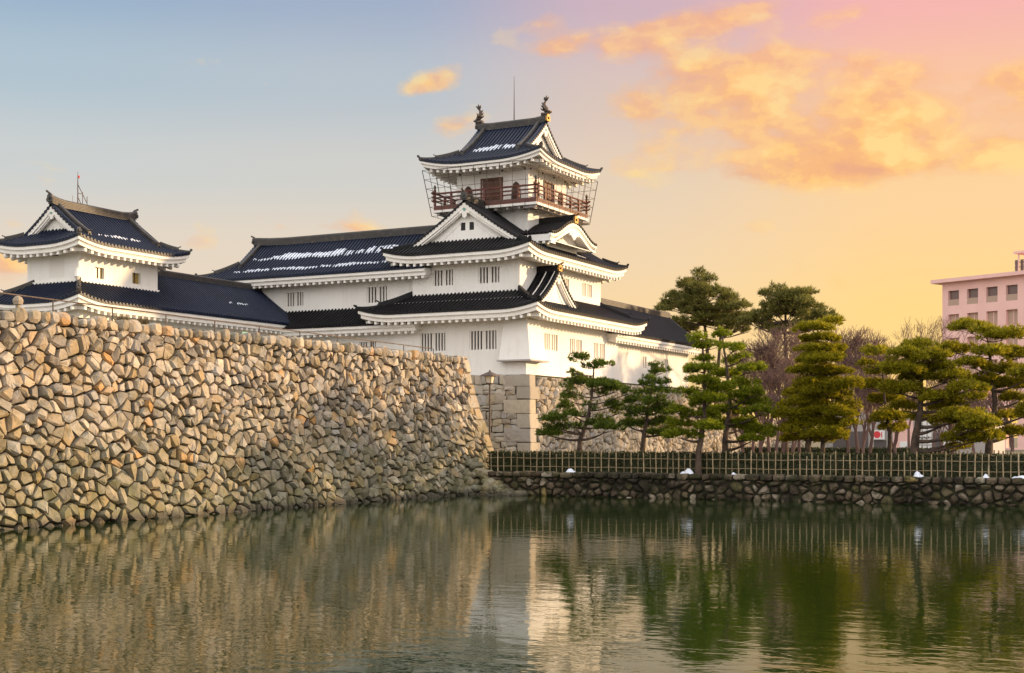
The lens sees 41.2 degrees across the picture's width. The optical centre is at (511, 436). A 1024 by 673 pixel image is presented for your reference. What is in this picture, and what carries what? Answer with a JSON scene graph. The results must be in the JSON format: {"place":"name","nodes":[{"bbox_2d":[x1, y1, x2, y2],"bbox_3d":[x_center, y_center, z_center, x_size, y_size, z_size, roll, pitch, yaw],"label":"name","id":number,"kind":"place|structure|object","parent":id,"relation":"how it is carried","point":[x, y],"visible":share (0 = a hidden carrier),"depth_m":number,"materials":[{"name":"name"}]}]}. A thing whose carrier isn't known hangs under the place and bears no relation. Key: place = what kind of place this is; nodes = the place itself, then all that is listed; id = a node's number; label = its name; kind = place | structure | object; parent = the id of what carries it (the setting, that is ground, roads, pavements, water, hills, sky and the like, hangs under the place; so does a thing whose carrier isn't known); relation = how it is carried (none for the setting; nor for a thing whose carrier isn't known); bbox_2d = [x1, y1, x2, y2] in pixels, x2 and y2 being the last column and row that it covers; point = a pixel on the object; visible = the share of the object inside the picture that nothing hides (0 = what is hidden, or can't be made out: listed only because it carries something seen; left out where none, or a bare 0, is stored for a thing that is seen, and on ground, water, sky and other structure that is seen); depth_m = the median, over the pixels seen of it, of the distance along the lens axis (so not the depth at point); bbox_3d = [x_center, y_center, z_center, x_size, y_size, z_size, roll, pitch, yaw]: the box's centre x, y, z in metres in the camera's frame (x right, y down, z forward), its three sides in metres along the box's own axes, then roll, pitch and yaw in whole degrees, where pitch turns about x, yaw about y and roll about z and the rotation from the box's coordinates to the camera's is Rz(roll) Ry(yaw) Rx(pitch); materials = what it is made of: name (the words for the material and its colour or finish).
{"place":"outdoors","nodes":[
{"label":"outdoors","id":0,"kind":"place"},
{"bbox_2d":[98,234,137,240],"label":"snow","id":1,"kind":"structure","parent":0,"point":[131,239],"depth_m":78.86,"materials":[{"name":"white snow"}]},
{"bbox_2d":[473,144,514,151],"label":"snow","id":2,"kind":"structure","parent":0,"point":[487,148],"depth_m":88.92,"materials":[{"name":"white snow"}]},
{"bbox_2d":[0,495,1023,672],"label":"water","id":3,"kind":"structure","parent":0,"point":[505,584],"depth_m":26.68,"materials":[{"name":"green liquid"}]},
{"bbox_2d":[0,0,1023,437],"label":"sky","id":4,"kind":"structure","parent":0,"point":[864,154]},
{"bbox_2d":[804,438,1023,455],"bbox_3d":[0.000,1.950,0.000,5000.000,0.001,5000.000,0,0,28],"label":"ground","id":5,"kind":"structure","parent":0,"point":[816,444],"depth_m":294.29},
{"bbox_2d":[0,307,528,529],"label":"stone wall","id":6,"kind":"structure","parent":5,"relation":"on","point":[102,419],"depth_m":53.66,"materials":[{"name":"beige stone"}]},
{"bbox_2d":[113,314,132,320],"bbox_3d":[-14.651,-4.466,51.261,0.660,0.372,0.944,0,0,1],"label":"grass tuft","id":7,"kind":"object","parent":6,"relation":"on","point":[123,317],"visible":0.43,"depth_m":51.08,"materials":[{"name":"brown plant"}]},
{"bbox_2d":[133,315,151,323],"bbox_3d":[-14.149,-4.459,52.156,0.747,0.358,1.035,0,0,28],"label":"grass tuft","id":8,"kind":"object","parent":6,"relation":"on","point":[141,320],"visible":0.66,"depth_m":52.09,"materials":[{"name":"brown plant"}]},
{"bbox_2d":[195,225,434,349],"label":"castle wing","id":9,"kind":"structure","parent":6,"relation":"on","point":[321,299],"depth_m":90.46,"materials":[{"name":"white paint"}]},
{"bbox_2d":[286,292,302,306],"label":"window","id":10,"kind":"structure","parent":9,"relation":"in","point":[292,299],"depth_m":92.22,"materials":[{"name":"white wood"}]},
{"bbox_2d":[235,244,397,272],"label":"snow","id":11,"kind":"structure","parent":9,"relation":"on","point":[320,255],"depth_m":91.95,"materials":[{"name":"white snow"}]},
{"bbox_2d":[360,342,375,347],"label":"window","id":12,"kind":"structure","parent":9,"relation":"in","point":[365,344],"depth_m":88.10,"materials":[{"name":"white wood"}]},
{"bbox_2d":[367,286,386,302],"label":"window","id":13,"kind":"structure","parent":9,"relation":"in","point":[375,293],"depth_m":89.14,"materials":[{"name":"white wood"}]},
{"bbox_2d":[480,370,498,439],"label":"street lamp","id":14,"kind":"object","parent":5,"relation":"on","point":[489,377],"visible":0.78,"depth_m":75.68,"materials":[{"name":"metal"}]},
{"bbox_2d":[534,351,633,451],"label":"pine tree","id":15,"kind":"object","parent":5,"relation":"on","point":[601,422],"visible":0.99,"depth_m":70.36,"materials":[{"name":"green plant"}]},
{"bbox_2d":[471,374,711,454],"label":"stone base","id":16,"kind":"object","parent":5,"relation":"on","point":[519,402],"visible":0.34,"depth_m":83.68,"materials":[{"name":"beige stone"}]},
{"bbox_2d":[617,360,679,453],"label":"pine tree","id":17,"kind":"object","parent":5,"relation":"on","point":[655,404],"visible":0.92,"depth_m":69.22,"materials":[{"name":"green plant"}]},
{"bbox_2d":[660,329,737,473],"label":"pine tree","id":18,"kind":"object","parent":5,"relation":"on","point":[706,396],"visible":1,"depth_m":65.36,"materials":[{"name":"green plant"}]},
{"bbox_2d":[652,265,754,404],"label":"tall pine","id":19,"kind":"object","parent":5,"relation":"on","point":[697,305],"visible":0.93,"depth_m":116.05,"materials":[{"name":"green plant"}]},
{"bbox_2d":[712,384,754,452],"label":"bare tree","id":20,"kind":"object","parent":5,"relation":"on","point":[736,435],"visible":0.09,"depth_m":90.98,"materials":[{"name":"brown plant"}]},
{"bbox_2d":[706,325,778,452],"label":"pine tree","id":21,"kind":"object","parent":5,"relation":"on","point":[750,426],"visible":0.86,"depth_m":67.28,"materials":[{"name":"green plant"}]},
{"bbox_2d":[713,346,788,451],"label":"bare tree","id":22,"kind":"object","parent":5,"relation":"on","point":[753,442],"visible":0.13,"depth_m":103.13,"materials":[{"name":"brown plant"}]},
{"bbox_2d":[484,448,1023,477],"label":"bamboo fence","id":23,"kind":"object","parent":5,"relation":"on","point":[594,460],"visible":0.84,"depth_m":64.63,"materials":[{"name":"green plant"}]},
{"bbox_2d":[708,417,804,453],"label":"garden wall","id":24,"kind":"structure","parent":5,"relation":"on","point":[715,443],"depth_m":119.92,"materials":[{"name":"stone"}]},
{"bbox_2d":[751,391,784,452],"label":"bare tree","id":25,"kind":"object","parent":5,"relation":"on","point":[774,399],"visible":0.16,"depth_m":88.26,"materials":[{"name":"brown plant"}]},
{"bbox_2d":[726,320,810,453],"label":"bare tree","id":26,"kind":"object","parent":5,"relation":"on","point":[768,354],"visible":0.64,"depth_m":97.11,"materials":[{"name":"brown plant"}]},
{"bbox_2d":[752,355,801,452],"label":"bare tree","id":27,"kind":"object","parent":5,"relation":"on","point":[771,382],"visible":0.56,"depth_m":92.28,"materials":[{"name":"brown plant"}]},
{"bbox_2d":[767,377,794,452],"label":"bare tree","id":28,"kind":"object","parent":5,"relation":"on","point":[783,443],"visible":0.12,"depth_m":94.05,"materials":[{"name":"brown plant"}]},
{"bbox_2d":[734,280,839,452],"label":"tall pine","id":29,"kind":"object","parent":5,"relation":"on","point":[796,303],"visible":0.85,"depth_m":104.92,"materials":[{"name":"green plant"}]},
{"bbox_2d":[774,336,802,452],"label":"bare tree","id":30,"kind":"object","parent":5,"relation":"on","point":[799,446],"visible":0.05,"depth_m":111.70,"materials":[{"name":"brown plant"}]},
{"bbox_2d":[774,397,803,454],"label":"bare tree","id":31,"kind":"object","parent":5,"relation":"on","point":[793,446],"depth_m":87.57,"materials":[{"name":"brown plant"}]},
{"bbox_2d":[770,314,866,453],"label":"pine tree","id":32,"kind":"object","parent":5,"relation":"on","point":[815,388],"visible":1,"depth_m":65.85,"materials":[{"name":"green plant"}]},
{"bbox_2d":[778,326,894,452],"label":"bare tree","id":33,"kind":"object","parent":5,"relation":"on","point":[855,342],"visible":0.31,"depth_m":103.22,"materials":[{"name":"brown plant"}]},
{"bbox_2d":[744,446,955,456],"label":"hedge","id":34,"kind":"object","parent":5,"relation":"on","point":[840,450],"visible":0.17,"depth_m":118.35,"materials":[{"name":"green plant"}]},
{"bbox_2d":[838,369,865,452],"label":"bare tree","id":35,"kind":"object","parent":5,"relation":"on","point":[847,446],"visible":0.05,"depth_m":94.91,"materials":[{"name":"brown plant"}]},
{"bbox_2d":[843,364,895,452],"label":"bare tree","id":36,"kind":"object","parent":5,"relation":"on","point":[868,408],"visible":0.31,"depth_m":88.81,"materials":[{"name":"brown plant"}]},
{"bbox_2d":[837,341,903,453],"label":"bare tree","id":37,"kind":"object","parent":5,"relation":"on","point":[852,364],"visible":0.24,"depth_m":99.36,"materials":[{"name":"brown plant"}]},
{"bbox_2d":[855,343,910,453],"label":"pine tree","id":38,"kind":"object","parent":5,"relation":"on","point":[882,415],"visible":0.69,"depth_m":67.11,"materials":[{"name":"green plant"}]},
{"bbox_2d":[855,390,917,453],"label":"bare tree","id":39,"kind":"object","parent":5,"relation":"on","point":[894,444],"visible":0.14,"depth_m":94.20,"materials":[{"name":"brown plant"}]},
{"bbox_2d":[859,316,969,447],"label":"bare tree","id":40,"kind":"object","parent":5,"relation":"on","point":[927,385],"visible":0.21,"depth_m":122.34,"materials":[{"name":"brown plant"}]},
{"bbox_2d":[825,412,1004,453],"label":"shop","id":41,"kind":"structure","parent":5,"relation":"on","point":[902,442],"depth_m":138.14,"materials":[{"name":"grey"}]},
{"bbox_2d":[874,430,884,438],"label":"shop sign","id":42,"kind":"object","parent":41,"relation":"attached to","point":[878,434],"visible":0.77,"depth_m":138.11,"materials":[{"name":"white plastic"}]},
{"bbox_2d":[900,441,906,446],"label":"window","id":43,"kind":"structure","parent":41,"relation":"in","point":[902,443],"depth_m":137.22,"materials":[{"name":"white"}]},
{"bbox_2d":[875,335,1006,453],"bbox_3d":[19.834,-1.301,62.597,5.904,6.775,5.066,0,0,28],"label":"pine tree","id":44,"kind":"object","parent":5,"relation":"on","point":[950,404],"visible":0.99,"depth_m":61.81,"materials":[{"name":"green plant"}]},
{"bbox_2d":[915,380,966,453],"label":"bare tree","id":45,"kind":"object","parent":5,"relation":"on","point":[938,388],"visible":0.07,"depth_m":96.64,"materials":[{"name":"brown plant"}]},
{"bbox_2d":[894,315,993,447],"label":"bare tree","id":46,"kind":"object","parent":5,"relation":"on","point":[934,432],"visible":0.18,"depth_m":125.17,"materials":[{"name":"brown plant"}]},
{"bbox_2d":[909,399,980,452],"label":"bare tree","id":47,"kind":"object","parent":5,"relation":"on","point":[938,432],"visible":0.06,"depth_m":92.06,"materials":[{"name":"brown plant"}]},
{"bbox_2d":[931,316,1023,454],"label":"pine tree","id":48,"kind":"object","parent":5,"relation":"on","point":[1009,367],"visible":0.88,"depth_m":63.51,"materials":[{"name":"green plant"}]},
{"bbox_2d":[966,391,997,453],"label":"bare tree","id":49,"kind":"object","parent":5,"relation":"on","point":[975,405],"visible":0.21,"depth_m":93.89,"materials":[{"name":"brown plant"}]},
{"bbox_2d":[969,387,1023,453],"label":"bare tree","id":50,"kind":"object","parent":5,"relation":"on","point":[1011,439],"visible":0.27,"depth_m":86.53,"materials":[{"name":"brown plant"}]},
{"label":"terrace","id":51,"kind":"structure","parent":5,"relation":"on","visible":0},
{"bbox_2d":[12,296,23,307],"bbox_3d":[-17.368,-4.525,47.839,0.373,0.850,0.373,0,0,28],"label":"bollard","id":52,"kind":"object","parent":51,"relation":"on","point":[17,301],"visible":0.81,"depth_m":47.73,"materials":[{"name":"stone"}]},
{"bbox_2d":[0,190,289,335],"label":"corner turret","id":53,"kind":"object","parent":51,"relation":"on","point":[62,249],"visible":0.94,"depth_m":78.50,"materials":[{"name":"tile"}]},
{"bbox_2d":[72,176,86,203],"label":"antenna mast","id":54,"kind":"object","parent":53,"relation":"on","point":[79,193],"visible":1,"depth_m":78.87,"materials":[{"name":"metal"}]},
{"bbox_2d":[95,267,101,278],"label":"window","id":55,"kind":"structure","parent":53,"relation":"in","point":[98,271],"depth_m":77.82,"materials":[{"name":"white wood"}]},
{"bbox_2d":[133,273,137,283],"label":"window","id":56,"kind":"structure","parent":53,"relation":"in","point":[135,276],"depth_m":80.45,"materials":[{"name":"brown wood"}]},
{"bbox_2d":[0,292,433,353],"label":"handrail","id":57,"kind":"object","parent":51,"relation":"on","point":[53,300],"visible":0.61,"depth_m":57.57,"materials":[{"name":"metal"}]},
{"bbox_2d":[907,450,1021,456],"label":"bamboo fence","id":58,"kind":"object","parent":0,"point":[976,452],"visible":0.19,"depth_m":70.84,"materials":[{"name":"brown wood"}]},
{"bbox_2d":[930,250,1023,449],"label":"office building","id":59,"kind":"structure","parent":0,"point":[996,298],"depth_m":203.82,"materials":[{"name":"pink concrete"}]},
{"bbox_2d":[948,291,958,305],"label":"window","id":60,"kind":"structure","parent":59,"relation":"in","point":[954,295],"depth_m":208.78,"materials":[{"name":"grey glass"}]},
{"bbox_2d":[950,314,958,321],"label":"window","id":61,"kind":"structure","parent":59,"relation":"in","point":[956,316],"depth_m":208.88,"materials":[{"name":"beige glass"}]},
{"bbox_2d":[967,289,977,303],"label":"window","id":62,"kind":"structure","parent":59,"relation":"in","point":[973,293],"depth_m":206.14,"materials":[{"name":"grey glass"}]},
{"bbox_2d":[969,313,977,319],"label":"window","id":63,"kind":"structure","parent":59,"relation":"in","point":[973,315],"depth_m":206.04,"materials":[{"name":"beige glass"}]},
{"bbox_2d":[969,337,977,343],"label":"window","id":64,"kind":"structure","parent":59,"relation":"in","point":[973,339],"depth_m":206.24,"materials":[{"name":"beige glass"}]},
{"bbox_2d":[969,366,977,374],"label":"window","id":65,"kind":"structure","parent":59,"relation":"in","point":[973,370],"depth_m":206.40,"materials":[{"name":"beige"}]},
{"bbox_2d":[986,287,997,302],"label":"window","id":66,"kind":"structure","parent":59,"relation":"in","point":[992,296],"depth_m":203.44,"materials":[{"name":"grey glass"}]},
{"bbox_2d":[988,311,997,325],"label":"window","id":67,"kind":"structure","parent":59,"relation":"in","point":[993,315],"depth_m":203.49,"materials":[{"name":"beige glass"}]},
{"bbox_2d":[1006,285,1017,300],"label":"window","id":68,"kind":"structure","parent":59,"relation":"in","point":[1012,294],"depth_m":200.78,"materials":[{"name":"grey glass"}]},
{"bbox_2d":[1008,309,1017,324],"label":"window","id":69,"kind":"structure","parent":59,"relation":"in","point":[1012,314],"depth_m":200.98,"materials":[{"name":"beige"}]},
{"bbox_2d":[1008,337,1017,345],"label":"window","id":70,"kind":"structure","parent":59,"relation":"in","point":[1010,340],"depth_m":200.88,"materials":[{"name":"beige glass"}]},
{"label":"castle mound","id":71,"kind":"structure","parent":0,"visible":0},
{"bbox_2d":[353,95,650,379],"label":"castle keep","id":72,"kind":"structure","parent":71,"relation":"on","point":[512,283],"depth_m":86.27,"materials":[{"name":"paint"}]},
{"bbox_2d":[420,333,444,350],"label":"window","id":73,"kind":"structure","parent":72,"relation":"in","point":[436,341],"depth_m":85.73,"materials":[{"name":"white wood"}]},
{"bbox_2d":[433,270,452,285],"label":"window","id":74,"kind":"structure","parent":72,"relation":"in","point":[444,277],"depth_m":86.40,"materials":[{"name":"white wood"}]},
{"bbox_2d":[470,330,495,349],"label":"window","id":75,"kind":"structure","parent":72,"relation":"in","point":[479,340],"depth_m":84.00,"materials":[{"name":"white wood"}]},
{"bbox_2d":[478,267,498,282],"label":"window","id":76,"kind":"structure","parent":72,"relation":"in","point":[490,274],"depth_m":84.93,"materials":[{"name":"white wood"}]},
{"bbox_2d":[480,177,502,200],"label":"door","id":77,"kind":"structure","parent":72,"relation":"in","point":[497,183],"depth_m":88.68,"materials":[{"name":"brown wood"}]},
{"bbox_2d":[511,182,520,198],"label":"bell window","id":78,"kind":"structure","parent":72,"relation":"in","point":[515,183],"depth_m":87.71,"materials":[{"name":"brown wood"}]},
{"bbox_2d":[543,180,554,201],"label":"door","id":79,"kind":"structure","parent":72,"relation":"in","point":[546,184],"depth_m":90.21,"materials":[{"name":"brown wood"}]},
{"bbox_2d":[544,333,555,350],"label":"window","id":80,"kind":"structure","parent":72,"relation":"in","point":[549,339],"depth_m":85.66,"materials":[{"name":"white wood"}]},
{"bbox_2d":[570,339,579,354],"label":"window","id":81,"kind":"structure","parent":72,"relation":"in","point":[574,344],"depth_m":88.83,"materials":[{"name":"white wood"}]},
{"bbox_2d":[582,283,589,296],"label":"window","id":82,"kind":"structure","parent":72,"relation":"in","point":[585,287],"depth_m":92.58,"materials":[{"name":"beige wood"}]},
{"bbox_2d":[594,343,602,358],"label":"window","id":83,"kind":"structure","parent":72,"relation":"in","point":[598,348],"depth_m":92.22,"materials":[{"name":"white wood"}]},
{"bbox_2d":[601,298,704,386],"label":"castle gallery","id":84,"kind":"object","parent":71,"relation":"on","point":[661,337],"visible":0.55,"depth_m":101.63,"materials":[{"name":"paint"}]},
{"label":"moat bed","id":85,"kind":"structure","parent":0,"visible":0},
{"bbox_2d":[472,471,1023,506],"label":"moat wall","id":86,"kind":"structure","parent":85,"relation":"on","point":[994,491],"depth_m":63.23,"materials":[{"name":"stone"}]},
{"bbox_2d":[680,468,693,473],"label":"snow heap","id":87,"kind":"object","parent":86,"relation":"on","point":[688,471],"visible":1,"depth_m":65.42,"materials":[{"name":"white snow"}]},
{"bbox_2d":[914,471,923,476],"bbox_3d":[18.042,1.666,60.534,0.662,0.268,0.500,0,0,28],"label":"snow heap","id":88,"kind":"object","parent":86,"relation":"on","point":[917,474],"visible":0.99,"depth_m":60.42,"materials":[{"name":"white snow"}]}
]}

